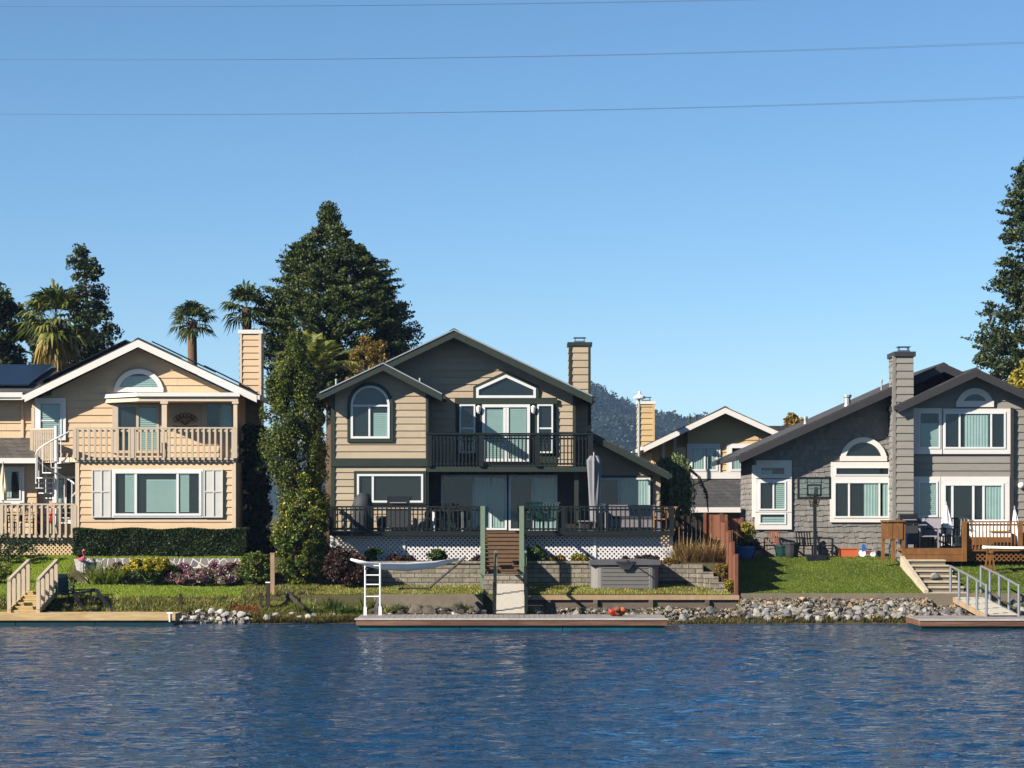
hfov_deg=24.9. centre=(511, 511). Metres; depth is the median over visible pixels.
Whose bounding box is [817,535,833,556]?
chair
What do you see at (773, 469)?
window
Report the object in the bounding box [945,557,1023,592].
lawn
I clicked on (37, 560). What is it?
lawn
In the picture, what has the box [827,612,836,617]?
rock
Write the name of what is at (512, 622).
dock
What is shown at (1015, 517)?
patio umbrella
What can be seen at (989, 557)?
trestle
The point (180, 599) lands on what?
wooden post
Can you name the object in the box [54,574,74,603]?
chair
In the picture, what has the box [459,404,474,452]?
window
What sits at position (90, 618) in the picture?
dock
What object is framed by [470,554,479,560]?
bush
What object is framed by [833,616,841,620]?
rock
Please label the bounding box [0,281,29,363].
evergreen tree
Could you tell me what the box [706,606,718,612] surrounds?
rock
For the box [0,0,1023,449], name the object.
sky
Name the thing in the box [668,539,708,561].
dry grass clump
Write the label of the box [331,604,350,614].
grass clump
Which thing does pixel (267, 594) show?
wooden post
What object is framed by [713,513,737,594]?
fence
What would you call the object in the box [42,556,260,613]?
mulch
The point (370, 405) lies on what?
arched window
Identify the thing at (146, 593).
lawn
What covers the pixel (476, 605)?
rock
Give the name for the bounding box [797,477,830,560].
basketball hoop
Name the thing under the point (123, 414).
sliding door
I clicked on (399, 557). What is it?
bush
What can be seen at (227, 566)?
flower bush
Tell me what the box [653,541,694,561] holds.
dry grass clump
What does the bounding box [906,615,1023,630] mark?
dock
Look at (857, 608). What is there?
rock
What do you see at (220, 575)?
flower bed
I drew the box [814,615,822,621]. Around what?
rock
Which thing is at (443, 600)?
retaining wall
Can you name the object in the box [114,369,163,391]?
arched window
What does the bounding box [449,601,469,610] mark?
grass clump
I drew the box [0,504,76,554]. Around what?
deck
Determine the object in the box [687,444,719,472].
window
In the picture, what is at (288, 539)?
citrus tree
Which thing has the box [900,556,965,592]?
stairs
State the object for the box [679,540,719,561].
dry grass clump
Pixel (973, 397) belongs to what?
arched window
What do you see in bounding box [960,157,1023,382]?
evergreen tree
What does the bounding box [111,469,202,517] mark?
window
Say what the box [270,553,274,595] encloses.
wooden post
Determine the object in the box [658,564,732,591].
retaining wall
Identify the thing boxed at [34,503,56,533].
chair
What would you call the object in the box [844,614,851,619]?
rock
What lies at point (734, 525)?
fence
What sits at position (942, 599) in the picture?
retaining wall
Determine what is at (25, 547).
bush
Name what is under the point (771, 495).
window
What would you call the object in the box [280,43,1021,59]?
power line
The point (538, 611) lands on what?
rock
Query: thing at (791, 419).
tree
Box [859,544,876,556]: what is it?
toy tricycle
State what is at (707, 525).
fence
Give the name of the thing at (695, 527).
fence
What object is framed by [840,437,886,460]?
arched window
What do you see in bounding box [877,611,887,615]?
rock
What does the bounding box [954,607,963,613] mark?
rock
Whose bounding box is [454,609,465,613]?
rock
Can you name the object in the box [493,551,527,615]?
gangway
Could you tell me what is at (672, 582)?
soil
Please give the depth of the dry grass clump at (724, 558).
76.36 m
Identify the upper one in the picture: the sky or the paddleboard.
the sky
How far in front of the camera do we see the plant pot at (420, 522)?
77.55 m
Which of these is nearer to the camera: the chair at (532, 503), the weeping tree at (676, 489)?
the chair at (532, 503)
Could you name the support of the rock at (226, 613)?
on the bank at (55, 609)
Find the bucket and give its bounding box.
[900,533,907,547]
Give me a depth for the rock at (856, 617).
71.03 m
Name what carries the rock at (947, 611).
on the gravel bed
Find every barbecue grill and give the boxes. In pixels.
[378,497,418,530]
[898,514,926,547]
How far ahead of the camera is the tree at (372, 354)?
92.65 m
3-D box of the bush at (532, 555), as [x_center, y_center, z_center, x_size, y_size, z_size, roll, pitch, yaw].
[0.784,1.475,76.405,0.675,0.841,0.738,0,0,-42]
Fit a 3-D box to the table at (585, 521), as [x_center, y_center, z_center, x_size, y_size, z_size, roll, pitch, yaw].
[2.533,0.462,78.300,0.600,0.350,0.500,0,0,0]
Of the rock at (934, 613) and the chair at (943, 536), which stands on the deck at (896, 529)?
the chair at (943, 536)
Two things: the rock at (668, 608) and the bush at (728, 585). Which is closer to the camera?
the rock at (668, 608)
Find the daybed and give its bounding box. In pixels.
[968,520,1010,544]
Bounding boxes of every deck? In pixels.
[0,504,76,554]
[329,506,673,588]
[880,520,1023,560]
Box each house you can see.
[0,330,272,553]
[316,328,671,556]
[631,397,778,546]
[711,346,1023,562]
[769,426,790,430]
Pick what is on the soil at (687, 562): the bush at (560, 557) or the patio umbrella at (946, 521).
the bush at (560, 557)
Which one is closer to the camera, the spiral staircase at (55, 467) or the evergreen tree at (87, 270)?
the spiral staircase at (55, 467)
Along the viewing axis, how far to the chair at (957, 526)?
79.01 m
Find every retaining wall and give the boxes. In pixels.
[367,561,479,585]
[374,594,482,607]
[527,561,589,585]
[528,595,738,609]
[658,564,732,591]
[741,593,1023,605]
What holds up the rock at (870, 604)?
on the gravel bed
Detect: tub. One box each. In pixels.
[588,559,660,589]
[735,546,754,557]
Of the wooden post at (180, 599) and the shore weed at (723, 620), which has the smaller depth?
the shore weed at (723, 620)
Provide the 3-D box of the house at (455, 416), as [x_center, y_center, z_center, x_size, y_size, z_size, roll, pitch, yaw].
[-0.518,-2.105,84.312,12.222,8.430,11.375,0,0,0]
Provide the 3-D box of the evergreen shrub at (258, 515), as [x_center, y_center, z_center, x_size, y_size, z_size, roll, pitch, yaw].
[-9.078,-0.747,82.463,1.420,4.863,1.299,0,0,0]
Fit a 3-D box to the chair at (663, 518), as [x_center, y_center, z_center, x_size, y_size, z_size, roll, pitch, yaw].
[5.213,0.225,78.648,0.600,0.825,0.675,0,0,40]
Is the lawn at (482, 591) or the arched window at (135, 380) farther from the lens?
the arched window at (135, 380)
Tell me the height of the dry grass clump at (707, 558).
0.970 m
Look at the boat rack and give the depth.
72.53 m
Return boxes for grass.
[234,583,373,616]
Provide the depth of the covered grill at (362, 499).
78.01 m
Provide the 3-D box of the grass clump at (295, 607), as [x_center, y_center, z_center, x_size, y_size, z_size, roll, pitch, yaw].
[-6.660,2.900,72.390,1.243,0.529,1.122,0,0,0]
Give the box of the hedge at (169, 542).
[72,527,248,556]
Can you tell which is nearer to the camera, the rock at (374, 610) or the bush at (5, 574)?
the rock at (374, 610)
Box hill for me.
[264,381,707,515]
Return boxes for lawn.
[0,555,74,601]
[59,582,247,600]
[86,556,241,557]
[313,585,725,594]
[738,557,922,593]
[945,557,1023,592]
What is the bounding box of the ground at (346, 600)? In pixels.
[2,516,1023,623]
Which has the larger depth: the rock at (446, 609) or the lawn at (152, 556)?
the lawn at (152, 556)
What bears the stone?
on the stairs at (918, 571)
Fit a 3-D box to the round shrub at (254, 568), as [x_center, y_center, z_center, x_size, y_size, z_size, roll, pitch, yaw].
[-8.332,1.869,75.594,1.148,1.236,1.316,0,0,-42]
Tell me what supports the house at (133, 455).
on the ground at (346, 600)
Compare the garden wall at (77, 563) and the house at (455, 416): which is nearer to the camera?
the garden wall at (77, 563)
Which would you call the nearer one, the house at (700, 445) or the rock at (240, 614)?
the rock at (240, 614)
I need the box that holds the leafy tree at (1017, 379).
[1005,358,1023,389]
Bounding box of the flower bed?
[165,565,243,585]
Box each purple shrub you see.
[318,546,340,562]
[321,547,374,587]
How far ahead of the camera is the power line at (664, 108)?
131.19 m
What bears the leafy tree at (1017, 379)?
on the ground at (346, 600)
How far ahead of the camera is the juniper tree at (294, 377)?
80.15 m
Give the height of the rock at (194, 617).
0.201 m
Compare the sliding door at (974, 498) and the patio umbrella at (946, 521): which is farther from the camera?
the sliding door at (974, 498)
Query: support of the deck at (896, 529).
on the ground at (346, 600)
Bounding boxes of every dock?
[0,612,181,625]
[355,614,667,630]
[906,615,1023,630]
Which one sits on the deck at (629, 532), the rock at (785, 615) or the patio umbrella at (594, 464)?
the patio umbrella at (594, 464)
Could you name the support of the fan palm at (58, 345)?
on the ground at (346, 600)
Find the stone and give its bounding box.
[930,573,939,578]
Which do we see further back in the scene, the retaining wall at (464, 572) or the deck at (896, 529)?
the deck at (896, 529)
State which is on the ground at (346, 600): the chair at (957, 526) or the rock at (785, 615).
the rock at (785, 615)
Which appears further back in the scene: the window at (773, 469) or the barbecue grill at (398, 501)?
the window at (773, 469)
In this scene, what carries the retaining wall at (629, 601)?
on the ground at (346, 600)
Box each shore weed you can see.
[253,613,359,622]
[386,606,671,613]
[667,612,919,623]
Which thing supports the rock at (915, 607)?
on the gravel bed
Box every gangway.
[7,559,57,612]
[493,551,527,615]
[949,565,1019,616]
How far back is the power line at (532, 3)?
131.19 m
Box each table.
[9,514,38,533]
[432,511,434,530]
[578,520,595,530]
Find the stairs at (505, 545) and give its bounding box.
[485,531,518,572]
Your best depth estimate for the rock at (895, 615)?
71.07 m
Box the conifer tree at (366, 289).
[250,200,424,545]
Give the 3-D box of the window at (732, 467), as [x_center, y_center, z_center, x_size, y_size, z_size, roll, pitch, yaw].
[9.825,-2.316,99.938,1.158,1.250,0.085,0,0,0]
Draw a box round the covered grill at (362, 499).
[352,493,372,530]
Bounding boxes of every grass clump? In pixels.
[282,597,308,611]
[302,599,325,612]
[318,595,341,609]
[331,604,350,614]
[341,603,360,613]
[357,597,373,608]
[382,604,396,612]
[389,601,408,610]
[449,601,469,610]
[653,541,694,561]
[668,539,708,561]
[677,534,739,561]
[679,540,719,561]
[695,538,737,562]
[711,542,744,562]
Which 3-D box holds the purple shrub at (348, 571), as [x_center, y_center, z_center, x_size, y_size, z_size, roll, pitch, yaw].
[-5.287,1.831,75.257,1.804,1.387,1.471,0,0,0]
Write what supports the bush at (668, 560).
on the retaining wall at (694, 574)
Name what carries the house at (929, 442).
on the ground at (346, 600)
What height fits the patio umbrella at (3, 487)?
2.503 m
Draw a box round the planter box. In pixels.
[838,548,857,556]
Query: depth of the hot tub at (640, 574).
74.59 m
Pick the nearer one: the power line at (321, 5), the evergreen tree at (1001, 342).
the evergreen tree at (1001, 342)
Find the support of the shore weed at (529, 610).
on the ground at (346, 600)
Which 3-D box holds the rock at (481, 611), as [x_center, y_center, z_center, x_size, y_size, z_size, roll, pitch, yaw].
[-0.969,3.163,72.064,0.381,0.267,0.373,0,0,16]
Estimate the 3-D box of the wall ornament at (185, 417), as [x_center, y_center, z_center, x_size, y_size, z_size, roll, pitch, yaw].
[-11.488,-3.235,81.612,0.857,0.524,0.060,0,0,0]
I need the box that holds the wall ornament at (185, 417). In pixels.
[173,413,196,426]
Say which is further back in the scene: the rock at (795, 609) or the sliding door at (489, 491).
the sliding door at (489, 491)
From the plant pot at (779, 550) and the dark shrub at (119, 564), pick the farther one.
the plant pot at (779, 550)
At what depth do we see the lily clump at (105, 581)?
76.03 m
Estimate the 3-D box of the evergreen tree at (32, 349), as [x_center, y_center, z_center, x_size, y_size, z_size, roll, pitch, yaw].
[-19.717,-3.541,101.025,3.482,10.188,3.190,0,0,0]
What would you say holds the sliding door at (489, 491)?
in the house at (455, 416)
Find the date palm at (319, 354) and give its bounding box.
[264,329,367,491]
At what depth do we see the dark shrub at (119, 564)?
76.56 m
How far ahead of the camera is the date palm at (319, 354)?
87.64 m
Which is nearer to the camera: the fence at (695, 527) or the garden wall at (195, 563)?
the garden wall at (195, 563)
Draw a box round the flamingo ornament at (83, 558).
[78,549,85,572]
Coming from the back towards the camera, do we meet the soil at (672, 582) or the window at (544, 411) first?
the window at (544, 411)
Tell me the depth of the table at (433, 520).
77.94 m
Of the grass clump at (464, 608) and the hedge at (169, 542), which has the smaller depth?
the grass clump at (464, 608)
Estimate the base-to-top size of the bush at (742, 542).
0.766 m
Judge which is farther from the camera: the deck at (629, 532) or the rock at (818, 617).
the deck at (629, 532)
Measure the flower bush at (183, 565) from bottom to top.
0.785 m
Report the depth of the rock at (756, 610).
71.47 m
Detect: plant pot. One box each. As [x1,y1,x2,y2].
[376,516,385,530]
[418,518,429,530]
[774,545,785,556]
[782,542,799,556]
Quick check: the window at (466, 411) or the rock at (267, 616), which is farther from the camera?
the window at (466, 411)
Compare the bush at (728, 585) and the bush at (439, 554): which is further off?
the bush at (439, 554)
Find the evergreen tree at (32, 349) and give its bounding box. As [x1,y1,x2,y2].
[21,314,84,368]
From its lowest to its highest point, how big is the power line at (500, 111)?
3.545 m
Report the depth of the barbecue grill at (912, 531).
78.05 m
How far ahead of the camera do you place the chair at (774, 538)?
80.26 m
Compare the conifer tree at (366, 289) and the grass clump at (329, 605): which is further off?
the conifer tree at (366, 289)
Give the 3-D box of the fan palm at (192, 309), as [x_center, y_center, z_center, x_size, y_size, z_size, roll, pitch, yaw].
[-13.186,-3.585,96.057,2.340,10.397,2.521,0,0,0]
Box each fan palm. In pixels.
[12,277,102,372]
[166,300,218,374]
[218,279,275,335]
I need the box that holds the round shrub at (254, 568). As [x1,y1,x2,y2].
[234,551,269,585]
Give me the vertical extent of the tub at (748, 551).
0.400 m
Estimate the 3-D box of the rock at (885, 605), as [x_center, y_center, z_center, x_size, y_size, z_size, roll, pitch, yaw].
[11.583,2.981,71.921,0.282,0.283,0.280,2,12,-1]
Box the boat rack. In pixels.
[61,588,112,611]
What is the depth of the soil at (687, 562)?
76.25 m
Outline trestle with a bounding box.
[984,550,995,572]
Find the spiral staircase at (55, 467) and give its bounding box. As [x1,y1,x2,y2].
[35,426,74,526]
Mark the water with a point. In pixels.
(672, 695)
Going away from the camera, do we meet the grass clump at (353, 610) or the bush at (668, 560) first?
the grass clump at (353, 610)
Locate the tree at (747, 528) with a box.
[739,521,757,557]
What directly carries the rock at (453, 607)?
on the ground at (346, 600)
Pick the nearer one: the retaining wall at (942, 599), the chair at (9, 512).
the retaining wall at (942, 599)
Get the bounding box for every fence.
[669,515,702,554]
[703,513,726,551]
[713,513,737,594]
[727,517,745,542]
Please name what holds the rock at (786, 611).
on the gravel bed
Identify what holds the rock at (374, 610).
on the ground at (346, 600)
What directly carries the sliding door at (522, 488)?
in the house at (455, 416)
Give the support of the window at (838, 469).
in the house at (929, 442)
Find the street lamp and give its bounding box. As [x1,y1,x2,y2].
[633,391,645,456]
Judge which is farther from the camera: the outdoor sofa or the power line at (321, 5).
the power line at (321, 5)
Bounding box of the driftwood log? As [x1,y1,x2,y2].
[286,590,305,609]
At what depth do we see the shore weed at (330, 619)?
71.01 m
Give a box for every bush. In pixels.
[0,533,37,562]
[0,561,12,583]
[175,562,192,572]
[205,559,223,576]
[223,561,240,583]
[364,547,382,560]
[385,553,416,560]
[426,548,448,560]
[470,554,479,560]
[524,544,548,560]
[546,554,566,560]
[569,552,590,560]
[621,554,659,559]
[661,557,680,564]
[714,563,727,581]
[723,579,733,592]
[735,537,763,550]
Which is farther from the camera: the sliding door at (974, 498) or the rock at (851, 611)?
the sliding door at (974, 498)
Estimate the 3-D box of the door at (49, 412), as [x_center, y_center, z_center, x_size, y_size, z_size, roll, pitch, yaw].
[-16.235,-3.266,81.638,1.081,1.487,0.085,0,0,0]
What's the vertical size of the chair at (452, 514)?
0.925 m
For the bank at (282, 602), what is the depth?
72.96 m
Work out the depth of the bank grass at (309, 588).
73.07 m
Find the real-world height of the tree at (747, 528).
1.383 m
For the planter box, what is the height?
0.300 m
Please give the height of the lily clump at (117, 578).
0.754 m
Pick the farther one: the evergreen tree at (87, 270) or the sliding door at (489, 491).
the evergreen tree at (87, 270)
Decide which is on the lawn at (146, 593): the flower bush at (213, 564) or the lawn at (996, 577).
the flower bush at (213, 564)
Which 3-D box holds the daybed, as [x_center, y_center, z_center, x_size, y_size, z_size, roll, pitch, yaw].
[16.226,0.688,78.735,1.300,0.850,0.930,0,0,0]
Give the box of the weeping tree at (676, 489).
[654,452,708,535]
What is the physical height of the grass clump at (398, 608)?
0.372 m
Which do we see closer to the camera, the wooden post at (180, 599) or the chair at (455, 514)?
the wooden post at (180, 599)
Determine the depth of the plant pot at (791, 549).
79.27 m
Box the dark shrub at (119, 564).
[111,561,128,582]
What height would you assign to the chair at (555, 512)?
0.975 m
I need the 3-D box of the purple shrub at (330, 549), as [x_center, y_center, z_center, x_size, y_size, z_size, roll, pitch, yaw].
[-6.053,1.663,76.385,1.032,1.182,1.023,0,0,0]
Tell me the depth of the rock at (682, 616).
71.23 m
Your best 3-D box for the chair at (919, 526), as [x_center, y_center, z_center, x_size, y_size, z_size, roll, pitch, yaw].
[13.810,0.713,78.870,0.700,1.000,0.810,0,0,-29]
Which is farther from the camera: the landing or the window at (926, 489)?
the window at (926, 489)
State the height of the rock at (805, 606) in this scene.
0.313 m
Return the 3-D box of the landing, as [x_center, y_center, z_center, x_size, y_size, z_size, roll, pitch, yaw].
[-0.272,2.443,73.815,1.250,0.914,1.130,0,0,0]
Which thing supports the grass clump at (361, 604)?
on the ground at (346, 600)
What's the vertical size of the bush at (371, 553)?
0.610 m
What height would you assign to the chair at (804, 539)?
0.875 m
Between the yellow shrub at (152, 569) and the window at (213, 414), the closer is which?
the yellow shrub at (152, 569)
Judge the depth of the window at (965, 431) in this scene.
79.53 m
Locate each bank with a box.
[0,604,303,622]
[248,587,304,606]
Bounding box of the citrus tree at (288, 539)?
[269,472,330,584]
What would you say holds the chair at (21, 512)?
on the deck at (3, 519)
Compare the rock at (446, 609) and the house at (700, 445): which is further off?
the house at (700, 445)
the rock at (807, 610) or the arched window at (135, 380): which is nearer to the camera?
the rock at (807, 610)
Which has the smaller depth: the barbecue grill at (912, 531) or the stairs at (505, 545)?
the stairs at (505, 545)
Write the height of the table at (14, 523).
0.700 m
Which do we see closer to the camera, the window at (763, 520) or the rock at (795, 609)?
the rock at (795, 609)
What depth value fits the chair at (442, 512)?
78.28 m
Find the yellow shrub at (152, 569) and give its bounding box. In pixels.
[121,556,178,584]
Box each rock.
[190,615,198,619]
[221,611,230,616]
[237,611,246,617]
[263,614,271,620]
[370,608,378,612]
[408,604,422,613]
[422,605,438,613]
[442,607,450,611]
[450,603,464,610]
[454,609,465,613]
[469,601,487,611]
[476,610,486,613]
[534,609,543,613]
[665,606,672,610]
[678,614,687,620]
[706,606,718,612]
[753,608,760,612]
[764,614,771,620]
[780,609,790,613]
[782,613,791,617]
[791,607,801,612]
[799,604,808,609]
[801,608,811,612]
[804,614,813,620]
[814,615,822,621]
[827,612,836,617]
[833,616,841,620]
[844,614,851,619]
[846,609,855,615]
[852,606,863,610]
[853,615,860,620]
[864,603,875,606]
[867,608,877,613]
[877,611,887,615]
[882,603,889,608]
[890,613,901,618]
[910,605,919,609]
[932,611,940,615]
[941,609,951,614]
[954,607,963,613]
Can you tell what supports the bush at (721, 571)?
on the retaining wall at (694, 574)
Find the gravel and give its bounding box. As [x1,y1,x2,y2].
[179,597,972,623]
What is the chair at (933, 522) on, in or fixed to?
on the deck at (896, 529)
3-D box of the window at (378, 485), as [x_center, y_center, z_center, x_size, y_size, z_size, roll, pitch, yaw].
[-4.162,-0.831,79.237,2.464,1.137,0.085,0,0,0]
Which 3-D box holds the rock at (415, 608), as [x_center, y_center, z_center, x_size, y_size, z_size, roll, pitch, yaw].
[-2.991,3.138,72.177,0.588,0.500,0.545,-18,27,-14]
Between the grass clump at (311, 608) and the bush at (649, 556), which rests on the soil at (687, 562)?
the bush at (649, 556)
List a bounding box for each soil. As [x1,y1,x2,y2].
[543,560,718,562]
[658,576,719,590]
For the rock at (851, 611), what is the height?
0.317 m
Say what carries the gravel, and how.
on the ground at (346, 600)
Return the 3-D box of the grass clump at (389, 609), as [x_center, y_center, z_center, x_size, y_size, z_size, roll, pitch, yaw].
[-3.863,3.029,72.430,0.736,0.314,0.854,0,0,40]
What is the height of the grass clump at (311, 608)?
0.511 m
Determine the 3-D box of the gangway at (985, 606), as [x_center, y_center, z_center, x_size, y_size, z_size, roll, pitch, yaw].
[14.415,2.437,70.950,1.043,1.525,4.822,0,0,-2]
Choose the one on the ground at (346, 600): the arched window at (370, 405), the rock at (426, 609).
the rock at (426, 609)
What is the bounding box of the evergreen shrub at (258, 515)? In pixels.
[240,423,275,552]
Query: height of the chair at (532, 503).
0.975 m
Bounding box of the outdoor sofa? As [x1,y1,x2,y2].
[605,505,659,530]
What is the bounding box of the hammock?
[350,556,466,589]
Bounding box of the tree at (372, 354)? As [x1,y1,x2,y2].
[343,334,390,379]
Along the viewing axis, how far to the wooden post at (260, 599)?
72.47 m
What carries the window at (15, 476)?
in the house at (133, 455)
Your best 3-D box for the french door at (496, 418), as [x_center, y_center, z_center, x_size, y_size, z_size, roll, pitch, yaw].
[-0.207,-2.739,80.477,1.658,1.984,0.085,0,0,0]
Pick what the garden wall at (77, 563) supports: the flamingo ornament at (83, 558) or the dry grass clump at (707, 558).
the flamingo ornament at (83, 558)
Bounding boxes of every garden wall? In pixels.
[74,559,86,572]
[85,558,243,582]
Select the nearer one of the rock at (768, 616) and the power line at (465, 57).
the rock at (768, 616)
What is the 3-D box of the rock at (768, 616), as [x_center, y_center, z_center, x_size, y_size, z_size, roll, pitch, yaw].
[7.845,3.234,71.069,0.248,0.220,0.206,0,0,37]
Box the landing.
[484,574,522,593]
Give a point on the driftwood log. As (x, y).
(291, 596)
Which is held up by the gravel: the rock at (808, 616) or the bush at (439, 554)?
the rock at (808, 616)
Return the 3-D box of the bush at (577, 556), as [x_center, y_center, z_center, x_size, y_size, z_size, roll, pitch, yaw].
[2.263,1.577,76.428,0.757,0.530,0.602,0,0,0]
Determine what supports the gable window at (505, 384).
in the house at (455, 416)
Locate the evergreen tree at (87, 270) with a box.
[65,243,124,360]
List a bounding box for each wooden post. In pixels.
[178,594,182,604]
[259,593,262,606]
[265,582,269,607]
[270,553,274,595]
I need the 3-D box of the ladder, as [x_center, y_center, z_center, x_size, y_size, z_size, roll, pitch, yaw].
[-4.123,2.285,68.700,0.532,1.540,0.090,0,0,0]
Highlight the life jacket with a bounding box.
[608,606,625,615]
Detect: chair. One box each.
[0,503,16,522]
[7,503,32,533]
[20,503,39,533]
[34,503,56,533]
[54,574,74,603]
[425,503,445,530]
[441,504,456,530]
[450,503,472,530]
[525,502,547,530]
[540,502,560,530]
[653,506,677,530]
[763,531,781,555]
[795,531,819,556]
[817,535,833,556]
[905,518,932,547]
[919,518,941,547]
[925,518,953,547]
[944,517,969,547]
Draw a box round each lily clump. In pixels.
[70,564,113,584]
[83,559,123,584]
[102,564,128,584]
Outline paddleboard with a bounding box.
[982,546,1023,549]
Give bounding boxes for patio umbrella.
[0,462,8,533]
[586,452,601,530]
[941,502,951,547]
[1012,506,1018,545]
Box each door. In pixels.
[35,398,65,439]
[52,476,74,521]
[112,403,161,452]
[441,475,506,529]
[482,404,529,461]
[509,475,556,529]
[940,477,1009,545]
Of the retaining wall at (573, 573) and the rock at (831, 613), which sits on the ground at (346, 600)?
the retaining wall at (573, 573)
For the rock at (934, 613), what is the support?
on the gravel bed
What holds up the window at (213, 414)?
in the house at (133, 455)
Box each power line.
[0,0,697,6]
[0,42,1008,59]
[75,98,1011,114]
[77,96,1023,114]
[216,0,734,6]
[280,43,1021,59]
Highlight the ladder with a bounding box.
[364,563,381,614]
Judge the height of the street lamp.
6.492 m
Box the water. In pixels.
[0,623,1023,767]
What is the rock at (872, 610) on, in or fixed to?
on the gravel bed
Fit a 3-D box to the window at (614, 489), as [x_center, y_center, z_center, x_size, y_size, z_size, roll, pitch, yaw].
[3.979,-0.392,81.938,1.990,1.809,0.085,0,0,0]
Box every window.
[0,467,24,503]
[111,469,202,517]
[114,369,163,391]
[202,403,232,432]
[347,382,392,441]
[354,471,425,503]
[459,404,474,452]
[473,371,538,397]
[537,404,552,452]
[597,475,652,526]
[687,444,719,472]
[727,444,749,472]
[755,478,791,511]
[755,512,791,529]
[756,460,791,478]
[830,478,889,521]
[831,462,889,477]
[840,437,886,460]
[914,408,942,453]
[914,477,939,520]
[942,409,1009,453]
[956,388,993,406]
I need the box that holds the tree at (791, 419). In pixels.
[782,412,803,425]
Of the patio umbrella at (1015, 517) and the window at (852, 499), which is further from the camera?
the window at (852, 499)
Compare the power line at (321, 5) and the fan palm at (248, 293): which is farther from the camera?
the power line at (321, 5)
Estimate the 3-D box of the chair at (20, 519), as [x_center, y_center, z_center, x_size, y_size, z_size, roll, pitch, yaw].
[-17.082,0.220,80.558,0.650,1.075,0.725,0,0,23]
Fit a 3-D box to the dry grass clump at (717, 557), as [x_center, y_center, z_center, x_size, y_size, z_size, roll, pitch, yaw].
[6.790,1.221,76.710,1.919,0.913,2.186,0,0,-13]
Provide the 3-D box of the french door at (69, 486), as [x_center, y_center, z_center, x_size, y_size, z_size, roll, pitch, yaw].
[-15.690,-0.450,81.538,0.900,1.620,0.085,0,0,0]
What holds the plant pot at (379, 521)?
on the deck at (629, 532)
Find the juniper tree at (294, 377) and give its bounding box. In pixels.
[256,328,330,555]
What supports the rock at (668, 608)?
on the ground at (346, 600)
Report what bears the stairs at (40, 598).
on the dock at (90, 618)
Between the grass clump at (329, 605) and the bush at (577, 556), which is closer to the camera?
the grass clump at (329, 605)

